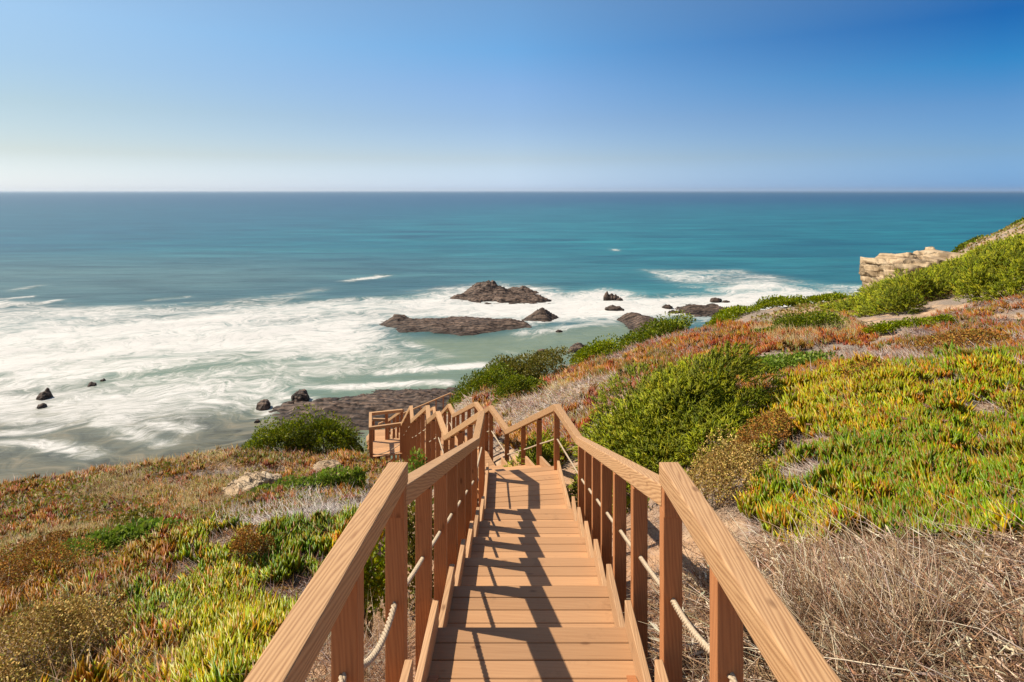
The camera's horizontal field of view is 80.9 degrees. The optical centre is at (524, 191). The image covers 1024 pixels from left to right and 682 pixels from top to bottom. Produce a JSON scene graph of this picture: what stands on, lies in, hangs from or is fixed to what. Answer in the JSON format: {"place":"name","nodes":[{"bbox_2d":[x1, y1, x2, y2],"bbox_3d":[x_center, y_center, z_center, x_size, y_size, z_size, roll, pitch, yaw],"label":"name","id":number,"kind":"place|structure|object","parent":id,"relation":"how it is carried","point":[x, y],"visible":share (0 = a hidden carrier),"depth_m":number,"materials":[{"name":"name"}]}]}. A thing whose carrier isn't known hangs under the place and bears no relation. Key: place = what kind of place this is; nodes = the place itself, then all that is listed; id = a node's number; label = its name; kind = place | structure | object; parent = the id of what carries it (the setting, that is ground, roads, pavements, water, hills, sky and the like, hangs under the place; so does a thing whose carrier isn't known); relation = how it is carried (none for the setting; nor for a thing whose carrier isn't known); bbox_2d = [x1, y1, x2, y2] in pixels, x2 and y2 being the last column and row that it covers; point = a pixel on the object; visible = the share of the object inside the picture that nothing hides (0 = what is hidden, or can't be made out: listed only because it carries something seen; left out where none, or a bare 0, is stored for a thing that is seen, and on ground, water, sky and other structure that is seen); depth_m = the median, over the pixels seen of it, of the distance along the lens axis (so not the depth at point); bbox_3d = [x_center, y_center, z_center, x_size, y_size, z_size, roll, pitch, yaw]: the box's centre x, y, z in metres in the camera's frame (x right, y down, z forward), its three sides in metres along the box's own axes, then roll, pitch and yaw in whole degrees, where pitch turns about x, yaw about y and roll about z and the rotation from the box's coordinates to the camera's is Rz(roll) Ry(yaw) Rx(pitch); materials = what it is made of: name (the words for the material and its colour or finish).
{"place":"outdoors","nodes":[
{"label":"outdoors","id":0,"kind":"place"},
{"bbox_2d":[0,191,1023,483],"bbox_3d":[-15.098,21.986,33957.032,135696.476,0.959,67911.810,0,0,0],"label":"sea water","id":1,"kind":"structure","parent":0,"point":[190,321],"depth_m":149.75,"materials":[{"name":"liquid"}]},
{"bbox_2d":[37,403,46,408],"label":"rock","id":2,"kind":"object","parent":1,"relation":"in","point":[41,405],"visible":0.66,"depth_m":60.90,"materials":[{"name":"grey stone"}]},
{"bbox_2d":[36,388,52,400],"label":"rock","id":3,"kind":"object","parent":1,"relation":"in","point":[45,394],"visible":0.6,"depth_m":63.57,"materials":[{"name":"grey stone"}]},
{"bbox_2d":[87,382,95,386],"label":"rock","id":4,"kind":"object","parent":1,"relation":"in","point":[90,384],"visible":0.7,"depth_m":67.78,"materials":[{"name":"grey stone"}]},
{"bbox_2d":[256,399,270,410],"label":"rock","id":5,"kind":"object","parent":1,"relation":"in","point":[263,405],"visible":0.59,"depth_m":60.49,"materials":[{"name":"stone"}]},
{"bbox_2d":[281,401,293,405],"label":"rock","id":6,"kind":"object","parent":1,"relation":"in","point":[288,402],"visible":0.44,"depth_m":61.48,"materials":[{"name":"brown stone"}]},
{"bbox_2d":[291,389,309,401],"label":"rock","id":7,"kind":"object","parent":1,"relation":"in","point":[299,395],"visible":0.54,"depth_m":62.45,"materials":[{"name":"brown stone"}]},
{"bbox_2d":[268,387,458,435],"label":"rock shelf","id":8,"kind":"object","parent":1,"relation":"in","point":[357,409],"visible":0.39,"depth_m":60.01,"materials":[{"name":"stone"}]},
{"bbox_2d":[411,394,432,399],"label":"rock","id":9,"kind":"object","parent":1,"relation":"in","point":[420,396],"visible":0.33,"depth_m":62.51,"materials":[{"name":"brown stone"}]},
{"bbox_2d":[379,314,531,335],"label":"rock","id":10,"kind":"object","parent":1,"relation":"in","point":[460,325],"visible":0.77,"depth_m":96.20,"materials":[{"name":"stone"}]},
{"bbox_2d":[450,280,550,303],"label":"rock","id":11,"kind":"object","parent":1,"relation":"in","point":[485,291],"visible":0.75,"depth_m":121.41,"materials":[{"name":"stone"}]},
{"bbox_2d":[522,307,557,321],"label":"rock","id":12,"kind":"object","parent":1,"relation":"in","point":[542,314],"visible":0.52,"depth_m":102.28,"materials":[{"name":"stone"}]},
{"bbox_2d":[568,342,588,352],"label":"rock","id":13,"kind":"object","parent":1,"relation":"in","point":[577,346],"visible":0.3,"depth_m":82.20,"materials":[{"name":"grey stone"}]},
{"bbox_2d":[603,291,608,300],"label":"rock","id":14,"kind":"object","parent":1,"relation":"in","point":[606,296],"visible":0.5,"depth_m":121.23,"materials":[{"name":"stone"}]},
{"bbox_2d":[608,293,613,300],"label":"rock","id":15,"kind":"object","parent":1,"relation":"in","point":[611,295],"visible":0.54,"depth_m":121.19,"materials":[{"name":"stone"}]},
{"bbox_2d":[605,305,623,310],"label":"rock","id":16,"kind":"object","parent":1,"relation":"in","point":[613,308],"visible":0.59,"depth_m":110.62,"materials":[{"name":"stone"}]},
{"bbox_2d":[617,312,659,331],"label":"rock","id":17,"kind":"object","parent":1,"relation":"in","point":[631,320],"visible":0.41,"depth_m":99.48,"materials":[{"name":"stone"}]},
{"bbox_2d":[662,304,672,308],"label":"rock","id":18,"kind":"object","parent":1,"relation":"in","point":[666,306],"visible":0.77,"depth_m":112.80,"materials":[{"name":"stone"}]},
{"bbox_2d":[668,304,724,316],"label":"rock","id":19,"kind":"object","parent":1,"relation":"in","point":[699,310],"visible":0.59,"depth_m":109.26,"materials":[{"name":"brown stone"}]},
{"bbox_2d":[710,297,721,302],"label":"rock","id":20,"kind":"object","parent":1,"relation":"in","point":[715,300],"visible":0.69,"depth_m":119.34,"materials":[{"name":"stone"}]},
{"bbox_2d":[0,224,1023,681],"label":"ground","id":21,"kind":"structure","parent":0,"point":[948,302],"depth_m":7.31,"materials":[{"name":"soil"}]},
{"bbox_2d":[0,527,86,558],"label":"brown shrub","id":22,"kind":"object","parent":21,"relation":"on","point":[66,535],"visible":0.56,"depth_m":7.54,"materials":[{"name":"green plant"}]},
{"bbox_2d":[0,538,105,591],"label":"brown shrub","id":23,"kind":"object","parent":21,"relation":"on","point":[39,554],"visible":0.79,"depth_m":6.06,"materials":[{"name":"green plant"}]},
{"bbox_2d":[0,582,132,681],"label":"round shrub","id":24,"kind":"object","parent":21,"relation":"on","point":[64,617],"visible":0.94,"depth_m":4.31,"materials":[{"name":"brown plant"}]},
{"bbox_2d":[27,514,183,566],"bbox_3d":[-4.837,4.081,6.996,1.562,0.592,1.122,0,0,0],"label":"leafy shrub","id":25,"kind":"object","parent":21,"relation":"on","point":[118,533],"visible":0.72,"depth_m":6.85,"materials":[{"name":"green plant"}]},
{"bbox_2d":[103,506,156,528],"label":"shrub","id":26,"kind":"object","parent":21,"relation":"on","point":[134,513],"visible":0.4,"depth_m":9.39,"materials":[{"name":"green plant"}]},
{"bbox_2d":[1,501,384,681],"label":"ice plant","id":27,"kind":"object","parent":21,"relation":"on","point":[223,648],"visible":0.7,"depth_m":4.97,"materials":[{"name":"green plant"}]},
{"bbox_2d":[158,602,166,609],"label":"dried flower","id":28,"kind":"object","parent":27,"relation":"on","point":[162,605],"visible":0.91,"depth_m":4.89,"materials":[{"name":"brown plant"}]},
{"bbox_2d":[0,443,402,627],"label":"ice plant","id":29,"kind":"object","parent":21,"relation":"on","point":[157,548],"visible":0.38,"depth_m":10.67,"materials":[{"name":"brown plant"}]},
{"bbox_2d":[0,550,450,681],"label":"dry stems","id":30,"kind":"object","parent":21,"relation":"on","point":[319,661],"visible":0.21,"depth_m":4.01,"materials":[{"name":"plant"}]},
{"bbox_2d":[223,471,281,496],"bbox_3d":[-5.702,6.237,12.557,1.189,0.636,0.805,0,0,-29],"label":"rock outcrop","id":31,"kind":"object","parent":21,"relation":"on","point":[247,481],"visible":0.6,"depth_m":12.48,"materials":[{"name":"beige stone"}]},
{"bbox_2d":[229,522,276,561],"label":"brown shrub","id":32,"kind":"object","parent":21,"relation":"on","point":[239,545],"visible":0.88,"depth_m":5.86,"materials":[{"name":"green plant"}]},
{"bbox_2d":[246,483,283,494],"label":"leafy shrub","id":33,"kind":"object","parent":21,"relation":"on","point":[264,485],"visible":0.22,"depth_m":11.66,"materials":[{"name":"green plant"}]},
{"bbox_2d":[241,415,312,452],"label":"dome shrub","id":34,"kind":"object","parent":21,"relation":"on","point":[271,438],"visible":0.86,"depth_m":20.66,"materials":[{"name":"green plant"}]},
{"bbox_2d":[273,474,318,489],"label":"leafy shrub","id":35,"kind":"object","parent":21,"relation":"on","point":[294,482],"visible":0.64,"depth_m":11.77,"materials":[{"name":"green plant"}]},
{"bbox_2d":[281,403,368,455],"bbox_3d":[-7.198,8.917,21.564,3.032,2.910,2.680,0,0,0],"label":"dome shrub","id":36,"kind":"object","parent":21,"relation":"on","point":[334,433],"visible":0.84,"depth_m":21.13,"materials":[{"name":"green plant"}]},
{"bbox_2d":[313,459,341,472],"bbox_3d":[-5.428,7.615,16.499,0.797,0.399,0.611,0,0,-11],"label":"rock outcrop","id":37,"kind":"object","parent":21,"relation":"on","point":[332,463],"visible":0.5,"depth_m":16.39,"materials":[{"name":"beige stone"}]},
{"bbox_2d":[307,464,351,489],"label":"leafy shrub","id":38,"kind":"object","parent":21,"relation":"on","point":[332,479],"visible":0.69,"depth_m":11.84,"materials":[{"name":"green plant"}]},
{"bbox_2d":[338,466,365,488],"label":"leafy shrub","id":39,"kind":"object","parent":21,"relation":"on","point":[357,474],"visible":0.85,"depth_m":11.90,"materials":[{"name":"green plant"}]},
{"bbox_2d":[348,521,384,642],"bbox_3d":[-1.233,3.016,4.612,0.525,1.095,0.450,0,0,0],"label":"leafy shrub","id":40,"kind":"object","parent":21,"relation":"on","point":[375,584],"visible":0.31,"depth_m":4.57,"materials":[{"name":"green plant"}]},
{"bbox_2d":[380,502,433,610],"bbox_3d":[-1.033,3.336,5.575,0.701,1.211,0.498,0,0,0],"label":"leafy shrub","id":41,"kind":"object","parent":21,"relation":"on","point":[411,548],"visible":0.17,"depth_m":5.58,"materials":[{"name":"green plant"}]},
{"bbox_2d":[407,446,433,516],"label":"leafy shrub","id":42,"kind":"object","parent":21,"relation":"on","point":[416,462],"visible":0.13,"depth_m":9.52,"materials":[{"name":"green plant"}]},
{"bbox_2d":[0,304,864,547],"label":"dry grass","id":43,"kind":"structure","parent":21,"relation":"on","point":[169,460],"depth_m":13.88,"materials":[{"name":"brown plant"}]},
{"bbox_2d":[447,359,516,411],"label":"dome shrub","id":44,"kind":"object","parent":21,"relation":"on","point":[477,381],"visible":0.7,"depth_m":21.20,"materials":[{"name":"green plant"}]},
{"bbox_2d":[0,326,1023,627],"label":"dead mat","id":45,"kind":"object","parent":21,"relation":"on","point":[338,508],"visible":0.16,"depth_m":11.03,"materials":[{"name":"beige plant"}]},
{"bbox_2d":[0,219,1023,681],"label":"herbs","id":46,"kind":"object","parent":21,"relation":"on","point":[362,457],"visible":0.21,"depth_m":11.47,"materials":[{"name":"brown plant"}]},
{"bbox_2d":[491,373,547,404],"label":"dome shrub","id":47,"kind":"object","parent":21,"relation":"on","point":[521,383],"visible":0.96,"depth_m":17.33,"materials":[{"name":"green plant"}]},
{"bbox_2d":[467,345,576,395],"bbox_3d":[-0.300,7.145,23.157,4.198,2.707,3.597,0,0,-17],"label":"dome shrub","id":48,"kind":"object","parent":21,"relation":"on","point":[533,363],"visible":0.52,"depth_m":22.50,"materials":[{"name":"green plant"}]},
{"bbox_2d":[504,428,574,466],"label":"juniper bush","id":49,"kind":"object","parent":21,"relation":"on","point":[531,454],"visible":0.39,"depth_m":10.12,"materials":[{"name":"green plant"}]},
{"bbox_2d":[244,402,841,681],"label":"wooden staircase","id":50,"kind":"structure","parent":21,"relation":"on","point":[529,584],"depth_m":3.16,"materials":[{"name":"wood"}]},
{"bbox_2d":[378,393,454,430],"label":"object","id":51,"kind":"structure","parent":50,"relation":"attached to","point":[443,396],"depth_m":32.70,"materials":[{"name":"brown wood"}]},
{"bbox_2d":[569,333,627,364],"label":"dome shrub","id":52,"kind":"object","parent":21,"relation":"on","point":[584,353],"visible":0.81,"depth_m":24.14,"materials":[{"name":"green plant"}]},
{"bbox_2d":[613,309,695,351],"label":"dome shrub","id":53,"kind":"object","parent":21,"relation":"on","point":[668,325],"visible":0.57,"depth_m":26.01,"materials":[{"name":"green plant"}]},
{"bbox_2d":[566,340,786,517],"bbox_3d":[2.331,3.339,9.152,3.580,2.200,3.850,0,0,0],"label":"juniper bush","id":54,"kind":"object","parent":21,"relation":"on","point":[663,410],"visible":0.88,"depth_m":8.83,"materials":[{"name":"green plant"}]},
{"bbox_2d":[703,304,759,327],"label":"dome shrub","id":55,"kind":"object","parent":21,"relation":"on","point":[726,313],"visible":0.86,"depth_m":34.55,"materials":[{"name":"green plant"}]},
{"bbox_2d":[686,424,781,510],"bbox_3d":[2.049,2.968,6.230,1.084,1.064,1.268,0,0,0],"label":"round shrub","id":56,"kind":"object","parent":21,"relation":"on","point":[725,460],"visible":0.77,"depth_m":6.07,"materials":[{"name":"brown plant"}]},
{"bbox_2d":[468,292,1023,462],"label":"dead mat","id":57,"kind":"object","parent":21,"relation":"on","point":[920,330],"visible":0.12,"depth_m":15.89,"materials":[{"name":"brown plant"}]},
{"bbox_2d":[472,293,1023,461],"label":"ice plant","id":58,"kind":"object","parent":21,"relation":"on","point":[724,335],"visible":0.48,"depth_m":16.49,"materials":[{"name":"orange plant"}]},
{"bbox_2d":[720,408,793,472],"bbox_3d":[2.782,3.006,7.206,0.833,0.826,0.958,0,0,23],"label":"brown shrub","id":59,"kind":"object","parent":21,"relation":"on","point":[755,430],"visible":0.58,"depth_m":7.12,"materials":[{"name":"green plant"}]},
{"bbox_2d":[750,326,774,333],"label":"dome shrub","id":60,"kind":"object","parent":21,"relation":"on","point":[764,328],"visible":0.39,"depth_m":18.49,"materials":[{"name":"green plant"}]},
{"bbox_2d":[737,294,808,314],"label":"dome shrub","id":61,"kind":"object","parent":21,"relation":"on","point":[772,302],"visible":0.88,"depth_m":35.30,"materials":[{"name":"green plant"}]},
{"bbox_2d":[730,349,843,377],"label":"leafy shrub","id":62,"kind":"object","parent":21,"relation":"on","point":[773,361],"visible":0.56,"depth_m":10.99,"materials":[{"name":"green plant"}]},
{"bbox_2d":[771,310,849,330],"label":"dome shrub","id":63,"kind":"object","parent":21,"relation":"on","point":[800,320],"visible":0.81,"depth_m":18.73,"materials":[{"name":"green plant"}]},
{"bbox_2d":[788,291,852,306],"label":"dome shrub","id":64,"kind":"object","parent":21,"relation":"on","point":[826,297],"visible":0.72,"depth_m":35.24,"materials":[{"name":"green plant"}]},
{"bbox_2d":[621,472,1023,681],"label":"dry stems","id":65,"kind":"object","parent":21,"relation":"on","point":[891,620],"visible":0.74,"depth_m":3.10,"materials":[{"name":"plant"}]},
{"bbox_2d":[818,289,881,312],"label":"juniper bush","id":66,"kind":"object","parent":21,"relation":"on","point":[849,303],"visible":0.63,"depth_m":30.84,"materials":[{"name":"green plant"}]},
{"bbox_2d":[831,359,893,380],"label":"brown shrub","id":67,"kind":"object","parent":21,"relation":"on","point":[858,364],"visible":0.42,"depth_m":8.65,"materials":[{"name":"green plant"}]},
{"bbox_2d":[854,320,876,325],"bbox_3d":[11.550,4.703,19.913,1.509,0.835,1.342,0,0,-29],"label":"rock outcrop","id":68,"kind":"object","parent":21,"relation":"on","point":[867,322],"visible":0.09,"depth_m":19.87,"materials":[{"name":"beige stone"}]},
{"bbox_2d":[733,341,1023,550],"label":"ice plant","id":69,"kind":"object","parent":21,"relation":"on","point":[928,447],"visible":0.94,"depth_m":5.71,"materials":[{"name":"green plant"}]},
{"bbox_2d":[790,417,795,449],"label":"dried flower","id":70,"kind":"object","parent":69,"relation":"on","point":[792,429],"visible":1,"depth_m":6.60,"materials":[{"name":"brown plant"}]},
{"bbox_2d":[861,320,896,333],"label":"leafy shrub","id":71,"kind":"object","parent":21,"relation":"on","point":[884,327],"visible":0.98,"depth_m":16.33,"materials":[{"name":"green plant"}]},
{"bbox_2d":[845,293,916,316],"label":"juniper bush","id":72,"kind":"object","parent":21,"relation":"on","point":[873,306],"visible":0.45,"depth_m":25.87,"materials":[{"name":"green plant"}]},
{"bbox_2d":[848,273,924,295],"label":"juniper bush","id":73,"kind":"object","parent":21,"relation":"on","point":[875,284],"visible":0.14,"depth_m":33.09,"materials":[{"name":"green plant"}]},
{"bbox_2d":[876,283,928,314],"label":"juniper bush","id":74,"kind":"object","parent":21,"relation":"on","point":[898,299],"visible":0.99,"depth_m":23.73,"materials":[{"name":"green plant"}]},
{"bbox_2d":[859,246,963,292],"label":"cliff rock","id":75,"kind":"object","parent":21,"relation":"on","point":[880,266],"visible":0.34,"depth_m":47.11,"materials":[{"name":"beige stone"}]},
{"bbox_2d":[888,316,936,329],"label":"leafy shrub","id":76,"kind":"object","parent":21,"relation":"on","point":[905,322],"visible":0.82,"depth_m":16.92,"materials":[{"name":"green plant"}]},
{"bbox_2d":[865,266,969,302],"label":"juniper bush","id":77,"kind":"object","parent":21,"relation":"on","point":[923,283],"visible":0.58,"depth_m":26.49,"materials":[{"name":"green plant"}]},
{"bbox_2d":[908,259,952,276],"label":"juniper bush","id":78,"kind":"object","parent":21,"relation":"on","point":[930,267],"visible":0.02,"depth_m":33.56,"materials":[{"name":"green plant"}]},
{"bbox_2d":[916,314,958,324],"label":"leafy shrub","id":79,"kind":"object","parent":21,"relation":"on","point":[942,318],"visible":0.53,"depth_m":17.39,"materials":[{"name":"green plant"}]},
{"bbox_2d":[917,254,986,295],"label":"juniper bush","id":80,"kind":"object","parent":21,"relation":"on","point":[940,267],"visible":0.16,"depth_m":27.83,"materials":[{"name":"green plant"}]},
{"bbox_2d":[936,253,987,265],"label":"juniper bush","id":81,"kind":"object","parent":21,"relation":"on","point":[955,259],"depth_m":34.96,"materials":[{"name":"green plant"}]},
{"bbox_2d":[907,327,1020,354],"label":"brown shrub","id":82,"kind":"object","parent":21,"relation":"on","point":[964,336],"visible":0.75,"depth_m":11.31,"materials":[{"name":"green plant"}]},
{"bbox_2d":[951,234,986,252],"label":"dome shrub","id":83,"kind":"object","parent":21,"relation":"on","point":[960,245],"visible":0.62,"depth_m":68.21,"materials":[{"name":"green plant"}]},
{"bbox_2d":[947,251,1002,302],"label":"juniper bush","id":84,"kind":"object","parent":21,"relation":"on","point":[978,274],"visible":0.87,"depth_m":22.91,"materials":[{"name":"green plant"}]},
{"bbox_2d":[950,234,1021,260],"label":"juniper bush","id":85,"kind":"object","parent":21,"relation":"on","point":[980,249],"visible":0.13,"depth_m":35.71,"materials":[{"name":"green plant"}]},
{"bbox_2d":[950,243,1022,276],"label":"juniper bush","id":86,"kind":"object","parent":21,"relation":"on","point":[994,254],"visible":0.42,"depth_m":27.17,"materials":[{"name":"green plant"}]},
{"bbox_2d":[969,248,1023,301],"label":"juniper bush","id":87,"kind":"object","parent":21,"relation":"on","point":[1010,284],"visible":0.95,"depth_m":21.93,"materials":[{"name":"green plant"}]},
{"bbox_2d":[978,237,1023,272],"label":"juniper bush","id":88,"kind":"object","parent":21,"relation":"on","point":[1019,243],"visible":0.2,"depth_m":28.03,"materials":[{"name":"green plant"}]},
{"bbox_2d":[1000,232,1023,241],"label":"juniper bush","id":89,"kind":"object","parent":21,"relation":"on","point":[1016,234],"visible":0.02,"depth_m":36.22,"materials":[{"name":"green plant"}]},
{"bbox_2d":[1003,217,1023,227],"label":"dome shrub","id":90,"kind":"object","parent":21,"relation":"on","point":[1016,221],"visible":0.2,"depth_m":73.73,"materials":[{"name":"green plant"}]},
{"bbox_2d":[0,0,1023,190],"label":"sky","id":91,"kind":"structure","parent":0,"point":[96,95],"materials":[{"name":"blue"}]}
]}

